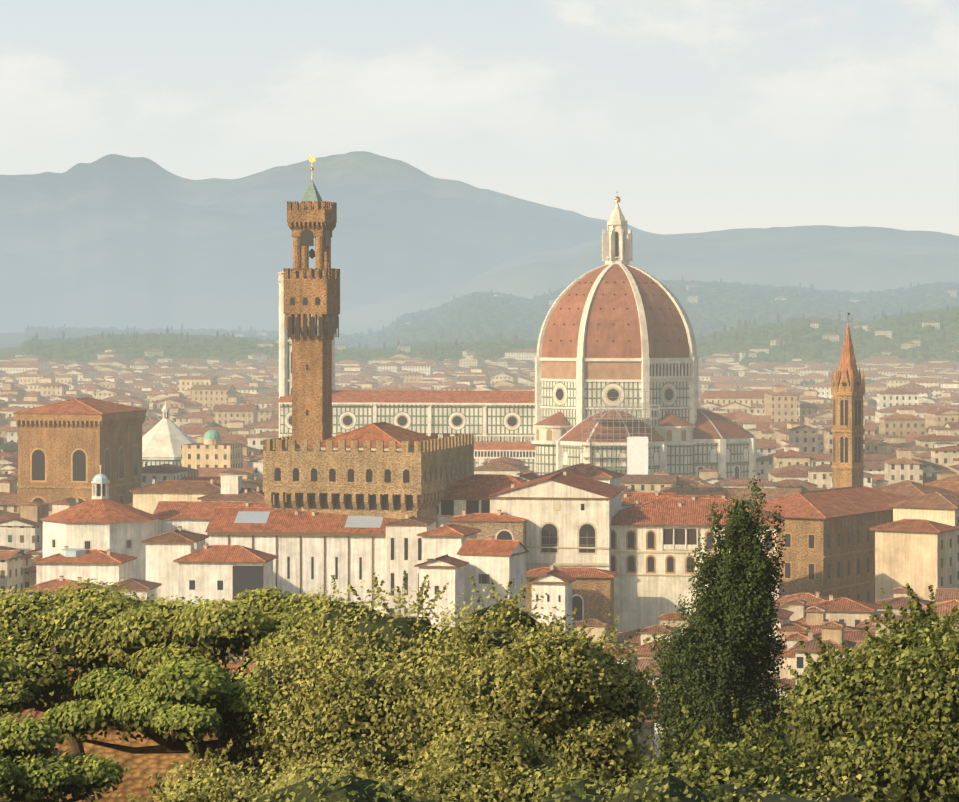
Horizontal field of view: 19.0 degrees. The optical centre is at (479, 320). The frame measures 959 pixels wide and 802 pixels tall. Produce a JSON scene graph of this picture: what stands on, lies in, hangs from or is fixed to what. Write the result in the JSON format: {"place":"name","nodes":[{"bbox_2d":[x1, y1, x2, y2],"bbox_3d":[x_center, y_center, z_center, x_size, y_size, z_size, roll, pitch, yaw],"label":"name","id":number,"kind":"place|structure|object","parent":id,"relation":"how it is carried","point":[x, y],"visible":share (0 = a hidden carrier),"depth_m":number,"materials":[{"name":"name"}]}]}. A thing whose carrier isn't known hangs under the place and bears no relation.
{"place":"outdoors","nodes":[
{"label":"outdoors","id":0,"kind":"place"},
{"bbox_2d":[0,288,931,347],"bbox_3d":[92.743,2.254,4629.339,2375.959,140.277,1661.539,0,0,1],"label":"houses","id":1,"kind":"structure","parent":0,"point":[13,339],"depth_m":4689.03,"materials":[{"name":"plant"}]},
{"bbox_2d":[0,339,955,362],"bbox_3d":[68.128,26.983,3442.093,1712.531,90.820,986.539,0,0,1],"label":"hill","id":2,"kind":"structure","parent":0,"point":[9,352],"depth_m":3563.50,"materials":[{"name":"plant"}]},
{"bbox_2d":[0,0,958,235],"label":"sky","id":3,"kind":"structure","parent":0,"point":[701,115],"materials":[{"name":"white"}]},
{"bbox_2d":[122,225,958,334],"bbox_3d":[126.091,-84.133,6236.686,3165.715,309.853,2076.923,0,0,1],"label":"mountain ridge","id":4,"kind":"structure","parent":0,"point":[851,259],"depth_m":6238.70,"materials":[{"name":"stone"}]},
{"bbox_2d":[831,313,864,488],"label":"church bell tower","id":5,"kind":"structure","parent":0,"point":[848,394],"depth_m":695.11,"materials":[{"name":"stone"}]},
{"label":"ground","id":6,"kind":"structure","parent":0,"visible":0},
{"bbox_2d":[13,397,146,513],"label":"church","id":7,"kind":"structure","parent":6,"relation":"on","point":[66,448],"depth_m":742.86,"materials":[{"name":"stone"}]},
{"bbox_2d":[142,401,195,466],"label":"baptistery","id":8,"kind":"structure","parent":6,"relation":"on","point":[165,438],"depth_m":1003.23,"materials":[{"name":"stone"}]},
{"bbox_2d":[181,430,242,468],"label":"domed building","id":9,"kind":"structure","parent":6,"relation":"on","point":[212,451],"depth_m":895.28,"materials":[{"name":"paint"}]},
{"bbox_2d":[19,465,436,617],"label":"uffizi buildings","id":10,"kind":"structure","parent":6,"relation":"on","point":[229,538],"depth_m":578.13,"materials":[{"name":"paint"}]},
{"bbox_2d":[278,272,334,437],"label":"campanile","id":11,"kind":"structure","parent":6,"relation":"on","point":[285,365],"depth_m":1005.52,"materials":[{"name":"stone"}]},
{"bbox_2d":[0,151,661,332],"bbox_3d":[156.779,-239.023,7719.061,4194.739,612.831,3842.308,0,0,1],"label":"mountain","id":12,"kind":"structure","parent":6,"relation":"on","point":[120,242],"depth_m":7510.16,"materials":[{"name":"stone"}]},
{"bbox_2d":[262,154,473,527],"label":"town hall palace","id":13,"kind":"structure","parent":6,"relation":"on","point":[311,463],"depth_m":595.58,"materials":[{"name":"stone"}]},
{"bbox_2d":[0,407,958,553],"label":"city","id":14,"kind":"object","parent":6,"relation":"on","point":[903,444],"visible":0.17,"depth_m":909.68,"materials":[{"name":"stone"}]},
{"bbox_2d":[0,437,808,491],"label":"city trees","id":15,"kind":"object","parent":14,"relation":"on","point":[5,447],"depth_m":1173.50,"materials":[{"name":"plant"}]},
{"bbox_2d":[0,348,958,385],"bbox_3d":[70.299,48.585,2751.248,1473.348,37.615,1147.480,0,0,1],"label":"city buildings","id":16,"kind":"structure","parent":6,"relation":"on","point":[721,367],"depth_m":2666.68,"materials":[{"name":"stone"}]},
{"bbox_2d":[99,373,874,385],"bbox_3d":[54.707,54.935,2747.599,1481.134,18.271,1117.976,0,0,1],"label":"tree blobs","id":17,"kind":"object","parent":16,"relation":"on","point":[813,382],"visible":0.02,"depth_m":2362.05,"materials":[{"name":"plant"}]},
{"bbox_2d":[0,368,958,443],"bbox_3d":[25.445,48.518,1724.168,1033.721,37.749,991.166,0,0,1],"label":"city","id":18,"kind":"object","parent":6,"relation":"on","point":[196,405],"visible":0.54,"depth_m":1579.35,"materials":[{"name":"stone"}]},
{"bbox_2d":[7,386,876,452],"bbox_3d":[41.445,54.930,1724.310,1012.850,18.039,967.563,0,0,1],"label":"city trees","id":19,"kind":"object","parent":18,"relation":"on","point":[13,444],"visible":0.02,"depth_m":1306.71,"materials":[{"name":"plant"}]},
{"bbox_2d":[0,547,958,767],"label":"city","id":20,"kind":"object","parent":6,"relation":"on","point":[808,619],"visible":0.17,"depth_m":477.91,"materials":[{"name":"stone"}]},
{"bbox_2d":[20,275,958,364],"bbox_3d":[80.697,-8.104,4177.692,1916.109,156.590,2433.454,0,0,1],"label":"hill trees","id":21,"kind":"object","parent":6,"relation":"on","point":[751,326],"visible":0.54,"depth_m":3859.93,"materials":[{"name":"plant"}]},
{"bbox_2d":[278,192,755,478],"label":"cathedral","id":22,"kind":"structure","parent":6,"relation":"on","point":[616,373],"depth_m":980.42,"materials":[{"name":"stone"}]},
{"bbox_2d":[414,463,623,638],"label":"buildings","id":23,"kind":"structure","parent":6,"relation":"on","point":[549,534],"depth_m":555.81,"materials":[{"name":"paint"}]},
{"bbox_2d":[107,284,958,362],"bbox_3d":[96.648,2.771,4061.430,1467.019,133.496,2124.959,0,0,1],"label":"hill villas","id":24,"kind":"object","parent":6,"relation":"on","point":[752,352],"visible":0.25,"depth_m":3426.97,"materials":[{"name":"stone"}]},
{"bbox_2d":[611,491,783,634],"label":"building","id":25,"kind":"structure","parent":6,"relation":"on","point":[655,536],"depth_m":561.78,"materials":[{"name":"paint"}]},
{"bbox_2d":[756,474,958,602],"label":"stone palazzo","id":26,"kind":"structure","parent":6,"relation":"on","point":[863,543],"depth_m":601.83,"materials":[{"name":"stone"}]},
{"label":"hillside ground","id":27,"kind":"structure","parent":0,"visible":0},
{"bbox_2d":[0,653,34,716],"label":"tree","id":28,"kind":"object","parent":27,"relation":"on","point":[13,698],"visible":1,"depth_m":88.97,"materials":[{"name":"plant"}]},
{"bbox_2d":[0,712,123,801],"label":"tree","id":29,"kind":"object","parent":27,"relation":"on","point":[42,773],"visible":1,"depth_m":76.90,"materials":[{"name":"plant"}]},
{"bbox_2d":[0,578,243,801],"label":"pine","id":30,"kind":"object","parent":27,"relation":"on","point":[70,626],"visible":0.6,"depth_m":99.13,"materials":[{"name":"plant"}]},
{"bbox_2d":[0,664,255,801],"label":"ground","id":31,"kind":"structure","parent":27,"relation":"on","point":[134,783],"depth_m":150.25,"materials":[{"name":"brown soil"}]},
{"bbox_2d":[41,657,289,773],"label":"pine","id":32,"kind":"object","parent":27,"relation":"on","point":[180,698],"visible":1,"depth_m":82.31,"materials":[{"name":"plant"}]},
{"bbox_2d":[90,727,375,801],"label":"bush","id":33,"kind":"object","parent":27,"relation":"on","point":[216,785],"visible":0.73,"depth_m":58.28,"materials":[{"name":"plant"}]},
{"bbox_2d":[102,584,384,682],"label":"pine","id":34,"kind":"object","parent":27,"relation":"on","point":[160,635],"visible":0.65,"depth_m":93.80,"materials":[{"name":"plant"}]},
{"bbox_2d":[175,567,661,796],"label":"oak tree","id":35,"kind":"object","parent":27,"relation":"on","point":[355,674],"visible":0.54,"depth_m":82.02,"materials":[{"name":"plant"}]},
{"bbox_2d":[0,757,890,801],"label":"undergrowth shrubs","id":36,"kind":"object","parent":27,"relation":"on","point":[665,787],"visible":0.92,"depth_m":49.21,"materials":[{"name":"plant"}]},
{"bbox_2d":[363,680,620,801],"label":"bush","id":37,"kind":"object","parent":27,"relation":"on","point":[485,765],"visible":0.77,"depth_m":60.41,"materials":[{"name":"plant"}]},
{"bbox_2d":[394,608,683,788],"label":"oak tree","id":38,"kind":"object","parent":27,"relation":"on","point":[589,702],"visible":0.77,"depth_m":77.44,"materials":[{"name":"plant"}]},
{"bbox_2d":[550,697,833,798],"bbox_3d":[4.340,12.092,58.704,7.156,8.881,5.105,0,0,15],"label":"bush","id":39,"kind":"object","parent":27,"relation":"on","point":[736,760],"visible":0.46,"depth_m":58.19,"materials":[{"name":"plant"}]},
{"bbox_2d":[645,470,808,770],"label":"cypress","id":40,"kind":"object","parent":27,"relation":"on","point":[719,651],"visible":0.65,"depth_m":117.82,"materials":[{"name":"plant"}]},
{"bbox_2d":[760,583,958,801],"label":"dark tree","id":41,"kind":"object","parent":27,"relation":"on","point":[884,716],"visible":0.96,"depth_m":68.52,"materials":[{"name":"plant"}]}
]}

